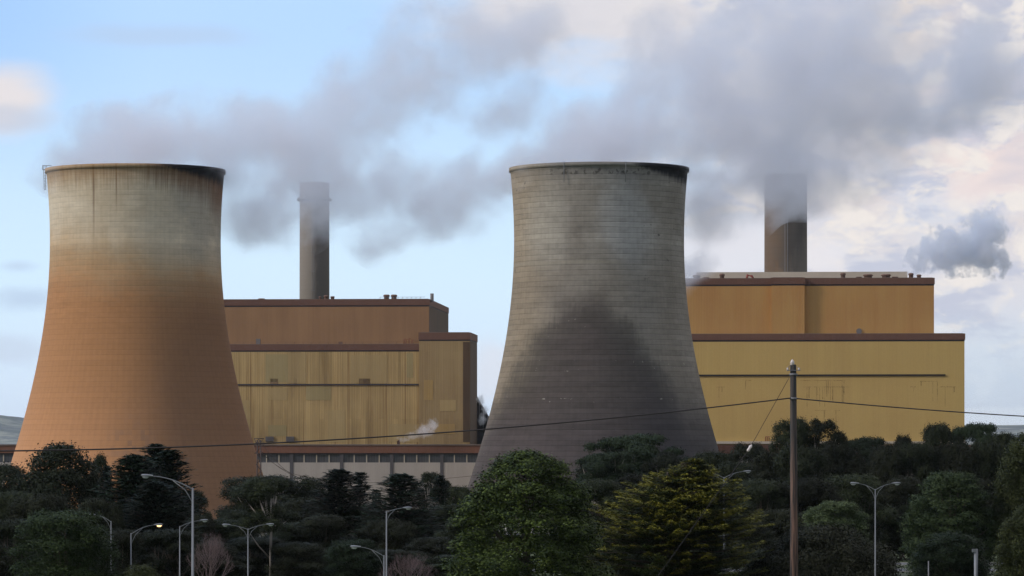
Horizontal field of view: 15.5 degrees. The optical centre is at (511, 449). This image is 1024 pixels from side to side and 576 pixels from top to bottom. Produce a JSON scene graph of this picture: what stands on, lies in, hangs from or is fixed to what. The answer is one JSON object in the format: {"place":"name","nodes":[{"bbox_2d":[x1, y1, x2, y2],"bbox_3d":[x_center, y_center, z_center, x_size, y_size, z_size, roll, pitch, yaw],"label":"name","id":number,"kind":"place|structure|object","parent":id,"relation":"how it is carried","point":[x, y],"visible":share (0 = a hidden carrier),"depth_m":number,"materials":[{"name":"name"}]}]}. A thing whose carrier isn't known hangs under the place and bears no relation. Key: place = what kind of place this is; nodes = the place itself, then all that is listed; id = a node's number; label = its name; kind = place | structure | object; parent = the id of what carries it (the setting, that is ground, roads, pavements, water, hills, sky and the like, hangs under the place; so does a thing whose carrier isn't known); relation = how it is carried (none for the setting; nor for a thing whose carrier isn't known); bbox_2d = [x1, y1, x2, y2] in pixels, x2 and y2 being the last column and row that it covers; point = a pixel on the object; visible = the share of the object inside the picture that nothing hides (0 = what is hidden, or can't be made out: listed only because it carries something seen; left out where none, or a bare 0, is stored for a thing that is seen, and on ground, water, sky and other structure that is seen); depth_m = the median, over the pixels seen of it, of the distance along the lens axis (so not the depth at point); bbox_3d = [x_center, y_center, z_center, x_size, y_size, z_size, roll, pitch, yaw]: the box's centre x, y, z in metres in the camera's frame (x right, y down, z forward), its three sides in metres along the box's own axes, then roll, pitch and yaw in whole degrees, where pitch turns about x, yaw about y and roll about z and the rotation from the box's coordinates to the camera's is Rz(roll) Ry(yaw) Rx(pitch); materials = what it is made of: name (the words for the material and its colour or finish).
{"place":"outdoors","nodes":[
{"label":"outdoors","id":0,"kind":"place"},
{"bbox_2d":[477,397,488,443],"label":"conveyor gallery","id":1,"kind":"object","parent":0,"point":[482,417],"visible":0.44,"depth_m":1484.49,"materials":[{"name":"metal"}]},
{"bbox_2d":[0,415,1023,444],"bbox_3d":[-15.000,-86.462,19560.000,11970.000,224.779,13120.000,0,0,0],"label":"hills","id":2,"kind":"structure","parent":0,"point":[10,428],"depth_m":18681.98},
{"bbox_2d":[0,0,1023,424],"label":"sky","id":3,"kind":"structure","parent":0,"point":[903,120],"materials":[{"name":"blue"}]},
{"bbox_2d":[50,524,998,575],"bbox_3d":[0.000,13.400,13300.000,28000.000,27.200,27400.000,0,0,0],"label":"ground","id":4,"kind":"structure","parent":0,"point":[903,574],"depth_m":517.90,"materials":[{"name":"green plant"}]},
{"bbox_2d":[0,461,29,492],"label":"broadleaf tree","id":5,"kind":"object","parent":4,"relation":"on","point":[7,473],"visible":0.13,"depth_m":448.22,"materials":[{"name":"green plant"}]},
{"bbox_2d":[0,543,32,575],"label":"gum tree","id":6,"kind":"object","parent":4,"relation":"on","point":[4,558],"visible":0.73,"depth_m":329.11,"materials":[{"name":"green plant"}]},
{"bbox_2d":[0,490,32,544],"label":"gum tree","id":7,"kind":"object","parent":4,"relation":"on","point":[5,497],"visible":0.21,"depth_m":422.68,"materials":[{"name":"green plant"}]},
{"bbox_2d":[0,518,49,575],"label":"gum tree","id":8,"kind":"object","parent":4,"relation":"on","point":[4,527],"visible":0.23,"depth_m":383.10,"materials":[{"name":"green plant"}]},
{"bbox_2d":[3,492,77,567],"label":"gum tree","id":9,"kind":"object","parent":4,"relation":"on","point":[37,502],"visible":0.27,"depth_m":413.81,"materials":[{"name":"green plant"}]},
{"bbox_2d":[8,440,113,559],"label":"broadleaf tree","id":10,"kind":"object","parent":4,"relation":"on","point":[54,477],"visible":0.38,"depth_m":437.95,"materials":[{"name":"green plant"}]},
{"bbox_2d":[3,508,129,575],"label":"broadleaf tree","id":11,"kind":"object","parent":4,"relation":"on","point":[62,551],"visible":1,"depth_m":297.98,"materials":[{"name":"green plant"}]},
{"bbox_2d":[63,497,126,572],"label":"gum tree","id":12,"kind":"object","parent":4,"relation":"on","point":[107,511],"visible":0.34,"depth_m":399.54,"materials":[{"name":"green plant"}]},
{"bbox_2d":[84,451,113,494],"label":"broadleaf tree","id":13,"kind":"object","parent":4,"relation":"on","point":[101,459],"visible":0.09,"depth_m":454.44,"materials":[{"name":"green plant"}]},
{"bbox_2d":[88,528,159,575],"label":"gum tree","id":14,"kind":"object","parent":4,"relation":"on","point":[124,537],"visible":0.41,"depth_m":368.96,"materials":[{"name":"green plant"}]},
{"bbox_2d":[77,453,184,532],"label":"pine tree","id":15,"kind":"object","parent":4,"relation":"on","point":[129,474],"visible":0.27,"depth_m":428.65,"materials":[{"name":"green plant"}]},
{"bbox_2d":[5,163,275,536],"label":"cooling tower","id":16,"kind":"structure","parent":4,"relation":"on","point":[135,351],"depth_m":1125.18,"materials":[{"name":"orange concrete"}]},
{"bbox_2d":[121,563,164,575],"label":"bush","id":17,"kind":"object","parent":4,"relation":"on","point":[139,570],"visible":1,"depth_m":289.53,"materials":[{"name":"green plant"}]},
{"bbox_2d":[110,480,218,569],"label":"pine tree","id":18,"kind":"object","parent":4,"relation":"on","point":[154,502],"visible":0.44,"depth_m":403.82,"materials":[{"name":"green plant"}]},
{"bbox_2d":[139,443,190,512],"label":"pine tree","id":19,"kind":"object","parent":4,"relation":"on","point":[152,452],"visible":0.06,"depth_m":439.33,"materials":[{"name":"green plant"}]},
{"bbox_2d":[141,474,193,575],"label":"street lamp","id":20,"kind":"object","parent":4,"relation":"on","point":[192,501],"visible":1,"depth_m":229.95,"materials":[{"name":"metal"}]},
{"bbox_2d":[128,449,220,539],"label":"pine tree","id":21,"kind":"object","parent":4,"relation":"on","point":[167,458],"visible":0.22,"depth_m":424.36,"materials":[{"name":"green plant"}]},
{"bbox_2d":[132,528,217,575],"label":"gum tree","id":22,"kind":"object","parent":4,"relation":"on","point":[163,564],"visible":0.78,"depth_m":383.55,"materials":[{"name":"green plant"}]},
{"bbox_2d":[185,490,212,517],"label":"gum tree","id":23,"kind":"object","parent":4,"relation":"on","point":[204,504],"visible":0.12,"depth_m":449.75,"materials":[{"name":"green plant"}]},
{"bbox_2d":[181,513,217,541],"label":"gum tree","id":24,"kind":"object","parent":4,"relation":"on","point":[209,525],"visible":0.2,"depth_m":418.67,"materials":[{"name":"green plant"}]},
{"bbox_2d":[163,541,255,575],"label":"gum tree","id":25,"kind":"object","parent":4,"relation":"on","point":[235,558],"visible":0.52,"depth_m":398.67,"materials":[{"name":"green plant"}]},
{"bbox_2d":[186,532,233,575],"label":"bare tree","id":26,"kind":"object","parent":4,"relation":"on","point":[211,553],"visible":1,"depth_m":339.15,"materials":[{"name":"brown plant"}]},
{"bbox_2d":[210,518,255,553],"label":"gum tree","id":27,"kind":"object","parent":4,"relation":"on","point":[226,533],"visible":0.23,"depth_m":428.28,"materials":[{"name":"green plant"}]},
{"bbox_2d":[211,508,263,552],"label":"gum tree","id":28,"kind":"object","parent":4,"relation":"on","point":[234,514],"visible":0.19,"depth_m":468.48,"materials":[{"name":"green plant"}]},
{"bbox_2d":[0,439,499,523],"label":"turbine hall","id":29,"kind":"structure","parent":4,"relation":"on","point":[377,462],"depth_m":1370.95,"materials":[{"name":"grey concrete"}]},
{"bbox_2d":[218,536,292,575],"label":"gum tree","id":30,"kind":"object","parent":4,"relation":"on","point":[261,560],"visible":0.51,"depth_m":418.15,"materials":[{"name":"green plant"}]},
{"bbox_2d":[227,475,301,575],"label":"gum tree","id":31,"kind":"object","parent":4,"relation":"on","point":[256,498],"visible":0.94,"depth_m":413.56,"materials":[{"name":"green plant"}]},
{"bbox_2d":[211,474,324,557],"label":"gum tree","id":32,"kind":"object","parent":4,"relation":"on","point":[234,482],"visible":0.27,"depth_m":519.23,"materials":[{"name":"green plant"}]},
{"bbox_2d":[259,521,332,570],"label":"gum tree","id":33,"kind":"object","parent":4,"relation":"on","point":[284,533],"visible":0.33,"depth_m":447.36,"materials":[{"name":"green plant"}]},
{"bbox_2d":[269,498,325,539],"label":"gum tree","id":34,"kind":"object","parent":4,"relation":"on","point":[292,504],"visible":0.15,"depth_m":478.09,"materials":[{"name":"green plant"}]},
{"bbox_2d":[264,541,350,575],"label":"gum tree","id":35,"kind":"object","parent":4,"relation":"on","point":[302,561],"visible":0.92,"depth_m":412.81,"materials":[{"name":"green plant"}]},
{"bbox_2d":[287,479,334,509],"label":"gum tree","id":36,"kind":"object","parent":4,"relation":"on","point":[313,494],"visible":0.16,"depth_m":528.17,"materials":[{"name":"green plant"}]},
{"bbox_2d":[289,513,357,557],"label":"gum tree","id":37,"kind":"object","parent":4,"relation":"on","point":[328,525],"visible":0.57,"depth_m":447.86,"materials":[{"name":"green plant"}]},
{"bbox_2d":[287,468,381,540],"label":"pine tree","id":38,"kind":"object","parent":4,"relation":"on","point":[338,500],"visible":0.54,"depth_m":468.98,"materials":[{"name":"green plant"}]},
{"bbox_2d":[224,293,477,443],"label":"powerhouse","id":39,"kind":"structure","parent":4,"relation":"on","point":[325,368],"depth_m":1452.86,"materials":[{"name":"yellow metal"}]},
{"bbox_2d":[297,182,331,298],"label":"chimney","id":40,"kind":"object","parent":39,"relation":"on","point":[314,199],"visible":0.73,"depth_m":1953.20,"materials":[{"name":"concrete"}]},
{"bbox_2d":[322,538,388,575],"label":"broadleaf tree","id":41,"kind":"object","parent":4,"relation":"on","point":[360,558],"visible":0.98,"depth_m":398.52,"materials":[{"name":"green plant"}]},
{"bbox_2d":[332,506,385,538],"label":"gum tree","id":42,"kind":"object","parent":4,"relation":"on","point":[351,512],"visible":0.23,"depth_m":468.05,"materials":[{"name":"green plant"}]},
{"bbox_2d":[349,472,377,527],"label":"pine tree","id":43,"kind":"object","parent":4,"relation":"on","point":[361,482],"visible":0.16,"depth_m":479.54,"materials":[{"name":"green plant"}]},
{"bbox_2d":[343,518,418,560],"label":"gum tree","id":44,"kind":"object","parent":4,"relation":"on","point":[398,531],"visible":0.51,"depth_m":448.46,"materials":[{"name":"green plant"}]},
{"bbox_2d":[348,549,432,575],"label":"gum tree","id":45,"kind":"object","parent":4,"relation":"on","point":[398,552],"visible":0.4,"depth_m":418.78,"materials":[{"name":"green plant"}]},
{"bbox_2d":[342,473,448,550],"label":"pine tree","id":46,"kind":"object","parent":4,"relation":"on","point":[396,481],"visible":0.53,"depth_m":459.04,"materials":[{"name":"green plant"}]},
{"bbox_2d":[380,553,437,575],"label":"bare tree","id":47,"kind":"object","parent":4,"relation":"on","point":[405,566],"visible":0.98,"depth_m":349.17,"materials":[{"name":"brown plant"}]},
{"bbox_2d":[396,536,459,573],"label":"gum tree","id":48,"kind":"object","parent":4,"relation":"on","point":[430,543],"visible":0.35,"depth_m":428.73,"materials":[{"name":"green plant"}]},
{"bbox_2d":[410,471,450,508],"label":"gum tree","id":49,"kind":"object","parent":4,"relation":"on","point":[429,477],"visible":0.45,"depth_m":519.24,"materials":[{"name":"green plant"}]},
{"bbox_2d":[412,508,452,544],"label":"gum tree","id":50,"kind":"object","parent":4,"relation":"on","point":[431,521],"visible":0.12,"depth_m":478.56,"materials":[{"name":"green plant"}]},
{"bbox_2d":[426,475,451,512],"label":"pine tree","id":51,"kind":"object","parent":4,"relation":"on","point":[439,491],"visible":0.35,"depth_m":499.75,"materials":[{"name":"green plant"}]},
{"bbox_2d":[409,554,469,575],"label":"gum tree","id":52,"kind":"object","parent":4,"relation":"on","point":[425,563],"visible":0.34,"depth_m":399.15,"materials":[{"name":"green plant"}]},
{"bbox_2d":[424,502,475,536],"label":"gum tree","id":53,"kind":"object","parent":4,"relation":"on","point":[439,512],"visible":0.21,"depth_m":478.03,"materials":[{"name":"green plant"}]},
{"bbox_2d":[441,485,471,514],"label":"gum tree","id":54,"kind":"object","parent":4,"relation":"on","point":[457,492],"visible":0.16,"depth_m":518.24,"materials":[{"name":"green plant"}]},
{"bbox_2d":[433,516,494,570],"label":"gum tree","id":55,"kind":"object","parent":4,"relation":"on","point":[453,532],"visible":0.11,"depth_m":438.77,"materials":[{"name":"green plant"}]},
{"bbox_2d":[436,448,617,575],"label":"broadleaf tree","id":56,"kind":"object","parent":4,"relation":"on","point":[505,500],"visible":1,"depth_m":307.14,"materials":[{"name":"green plant"}]},
{"bbox_2d":[468,161,718,540],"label":"cooling tower","id":57,"kind":"structure","parent":4,"relation":"on","point":[598,324],"depth_m":1125.39,"materials":[{"name":"grey concrete"}]},
{"bbox_2d":[560,478,633,548],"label":"gum tree","id":58,"kind":"object","parent":4,"relation":"on","point":[605,489],"visible":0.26,"depth_m":518.08,"materials":[{"name":"green plant"}]},
{"bbox_2d":[579,524,627,575],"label":"gum tree","id":59,"kind":"object","parent":4,"relation":"on","point":[593,558],"visible":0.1,"depth_m":398.76,"materials":[{"name":"green plant"}]},
{"bbox_2d":[572,450,646,505],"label":"gum tree","id":60,"kind":"object","parent":4,"relation":"on","point":[610,465],"visible":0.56,"depth_m":596.89,"materials":[{"name":"green plant"}]},
{"bbox_2d":[606,472,661,529],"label":"gum tree","id":61,"kind":"object","parent":4,"relation":"on","point":[636,478],"visible":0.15,"depth_m":558.65,"materials":[{"name":"green plant"}]},
{"bbox_2d":[581,432,690,476],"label":"gum tree","id":62,"kind":"object","parent":4,"relation":"on","point":[643,448],"visible":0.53,"depth_m":636.94,"materials":[{"name":"green plant"}]},
{"bbox_2d":[637,450,686,478],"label":"gum tree","id":63,"kind":"object","parent":4,"relation":"on","point":[664,459],"visible":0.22,"depth_m":599.07,"materials":[{"name":"green plant"}]},
{"bbox_2d":[583,458,774,575],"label":"cypress tree","id":64,"kind":"object","parent":4,"relation":"on","point":[669,527],"visible":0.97,"depth_m":327.61,"materials":[{"name":"green plant"}]},
{"bbox_2d":[692,449,729,468],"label":"gum tree","id":65,"kind":"object","parent":4,"relation":"on","point":[710,457],"visible":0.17,"depth_m":558.05,"materials":[{"name":"green plant"}]},
{"bbox_2d":[708,460,764,513],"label":"gum tree","id":66,"kind":"object","parent":4,"relation":"on","point":[727,468],"visible":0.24,"depth_m":508.06,"materials":[{"name":"green plant"}]},
{"bbox_2d":[724,441,768,478],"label":"gum tree","id":67,"kind":"object","parent":4,"relation":"on","point":[737,454],"visible":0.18,"depth_m":558.82,"materials":[{"name":"green plant"}]},
{"bbox_2d":[712,477,789,541],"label":"gum tree","id":68,"kind":"object","parent":4,"relation":"on","point":[767,497],"visible":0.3,"depth_m":477.87,"materials":[{"name":"green plant"}]},
{"bbox_2d":[722,519,784,570],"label":"gum tree","id":69,"kind":"object","parent":4,"relation":"on","point":[758,532],"visible":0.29,"depth_m":438.49,"materials":[{"name":"green plant"}]},
{"bbox_2d":[748,449,784,508],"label":"gum tree","id":70,"kind":"object","parent":4,"relation":"on","point":[763,463],"visible":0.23,"depth_m":538.51,"materials":[{"name":"green plant"}]},
{"bbox_2d":[753,508,811,554],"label":"gum tree","id":71,"kind":"object","parent":4,"relation":"on","point":[782,523],"visible":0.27,"depth_m":448.62,"materials":[{"name":"green plant"}]},
{"bbox_2d":[764,173,806,271],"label":"chimney","id":72,"kind":"object","parent":4,"relation":"on","point":[785,222],"visible":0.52,"depth_m":1413.00,"materials":[{"name":"concrete"}]},
{"bbox_2d":[786,359,799,575],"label":"power pole","id":73,"kind":"object","parent":4,"relation":"on","point":[793,374],"visible":1,"depth_m":149.88,"materials":[{"name":"wood"}]},
{"bbox_2d":[0,397,790,451],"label":"power line","id":74,"kind":"object","parent":73,"relation":"attached to","point":[382,436],"visible":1,"depth_m":134.83,"materials":[{"name":"black metal"}]},
{"bbox_2d":[797,398,1023,416],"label":"power line","id":75,"kind":"object","parent":73,"relation":"attached to","point":[909,408],"visible":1,"depth_m":156.40,"materials":[{"name":"black metal"}]},
{"bbox_2d":[768,416,823,478],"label":"gum tree","id":76,"kind":"object","parent":4,"relation":"on","point":[803,430],"visible":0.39,"depth_m":599.12,"materials":[{"name":"green plant"}]},
{"bbox_2d":[765,445,836,511],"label":"gum tree","id":77,"kind":"object","parent":4,"relation":"on","point":[817,458],"visible":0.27,"depth_m":528.97,"materials":[{"name":"green plant"}]},
{"bbox_2d":[772,477,857,527],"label":"gum tree","id":78,"kind":"object","parent":4,"relation":"on","point":[811,493],"visible":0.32,"depth_m":478.25,"materials":[{"name":"green plant"}]},
{"bbox_2d":[742,521,904,575],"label":"bush","id":79,"kind":"object","parent":4,"relation":"on","point":[853,550],"visible":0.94,"depth_m":327.09,"materials":[{"name":"green plant"}]},
{"bbox_2d":[685,272,964,444],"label":"powerhouse","id":80,"kind":"structure","parent":4,"relation":"on","point":[871,338],"depth_m":1274.07,"materials":[{"name":"beige metal"}]},
{"bbox_2d":[807,417,848,458],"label":"gum tree","id":81,"kind":"object","parent":4,"relation":"on","point":[836,436],"visible":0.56,"depth_m":598.86,"materials":[{"name":"green plant"}]},
{"bbox_2d":[800,499,872,575],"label":"broadleaf tree","id":82,"kind":"object","parent":4,"relation":"on","point":[826,511],"visible":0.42,"depth_m":438.64,"materials":[{"name":"green plant"}]},
{"bbox_2d":[806,441,868,501],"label":"gum tree","id":83,"kind":"object","parent":4,"relation":"on","point":[845,457],"visible":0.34,"depth_m":548.95,"materials":[{"name":"green plant"}]},
{"bbox_2d":[824,472,901,547],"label":"gum tree","id":84,"kind":"object","parent":4,"relation":"on","point":[863,498],"visible":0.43,"depth_m":517.61,"materials":[{"name":"green plant"}]},
{"bbox_2d":[840,435,887,468],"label":"gum tree","id":85,"kind":"object","parent":4,"relation":"on","point":[866,444],"visible":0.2,"depth_m":617.74,"materials":[{"name":"green plant"}]},
{"bbox_2d":[863,515,887,543],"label":"gum tree","id":86,"kind":"object","parent":4,"relation":"on","point":[870,525],"visible":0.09,"depth_m":514.24,"materials":[{"name":"green plant"}]},
{"bbox_2d":[850,482,900,575],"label":"street lamp","id":87,"kind":"object","parent":4,"relation":"on","point":[855,483],"visible":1,"depth_m":309.95,"materials":[{"name":"metal"}]},
{"bbox_2d":[861,443,904,551],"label":"gum tree","id":88,"kind":"object","parent":4,"relation":"on","point":[887,454],"visible":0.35,"depth_m":557.52,"materials":[{"name":"green plant"}]},
{"bbox_2d":[872,503,905,552],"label":"gum tree","id":89,"kind":"object","parent":4,"relation":"on","point":[896,538],"visible":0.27,"depth_m":523.00,"materials":[{"name":"green plant"}]},
{"bbox_2d":[876,475,922,558],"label":"gum tree","id":90,"kind":"object","parent":4,"relation":"on","point":[899,493],"visible":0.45,"depth_m":527.40,"materials":[{"name":"green plant"}]},
{"bbox_2d":[892,433,916,556],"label":"gum tree","id":91,"kind":"object","parent":4,"relation":"on","point":[900,440],"visible":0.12,"depth_m":609.05,"materials":[{"name":"green plant"}]},
{"bbox_2d":[885,503,927,559],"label":"gum tree","id":92,"kind":"object","parent":4,"relation":"on","point":[902,508],"visible":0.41,"depth_m":523.82,"materials":[{"name":"green plant"}]},
{"bbox_2d":[882,441,938,494],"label":"gum tree","id":93,"kind":"object","parent":4,"relation":"on","point":[910,453],"visible":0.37,"depth_m":557.85,"materials":[{"name":"green plant"}]},
{"bbox_2d":[917,421,966,476],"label":"gum tree","id":94,"kind":"object","parent":4,"relation":"on","point":[936,435],"visible":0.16,"depth_m":598.67,"materials":[{"name":"green plant"}]},
{"bbox_2d":[897,470,1000,575],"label":"broadleaf tree","id":95,"kind":"object","parent":4,"relation":"on","point":[945,487],"visible":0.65,"depth_m":397.98,"materials":[{"name":"green plant"}]},
{"bbox_2d":[919,441,980,502],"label":"gum tree","id":96,"kind":"object","parent":4,"relation":"on","point":[953,458],"visible":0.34,"depth_m":558.11,"materials":[{"name":"green plant"}]},
{"bbox_2d":[908,530,993,575],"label":"broadleaf tree","id":97,"kind":"object","parent":4,"relation":"on","point":[955,562],"visible":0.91,"depth_m":333.31,"materials":[{"name":"green plant"}]},
{"bbox_2d":[949,421,998,478],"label":"gum tree","id":98,"kind":"object","parent":4,"relation":"on","point":[975,433],"visible":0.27,"depth_m":608.48,"materials":[{"name":"green plant"}]},
{"bbox_2d":[966,439,1007,506],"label":"gum tree","id":99,"kind":"object","parent":4,"relation":"on","point":[988,464],"visible":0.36,"depth_m":557.68,"materials":[{"name":"green plant"}]},
{"bbox_2d":[985,430,1014,457],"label":"gum tree","id":100,"kind":"object","parent":4,"relation":"on","point":[1004,437],"visible":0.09,"depth_m":598.97,"materials":[{"name":"green plant"}]},
{"bbox_2d":[985,431,1023,574],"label":"broadleaf tree","id":101,"kind":"object","parent":4,"relation":"on","point":[1008,495],"visible":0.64,"depth_m":398.69,"materials":[{"name":"green plant"}]},
{"bbox_2d":[992,503,1023,575],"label":"broadleaf tree","id":102,"kind":"object","parent":4,"relation":"on","point":[1012,550],"visible":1,"depth_m":299.23,"materials":[{"name":"green plant"}]},
{"bbox_2d":[619,445,970,531],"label":"hall","id":103,"kind":"structure","parent":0,"point":[721,448],"depth_m":1217.61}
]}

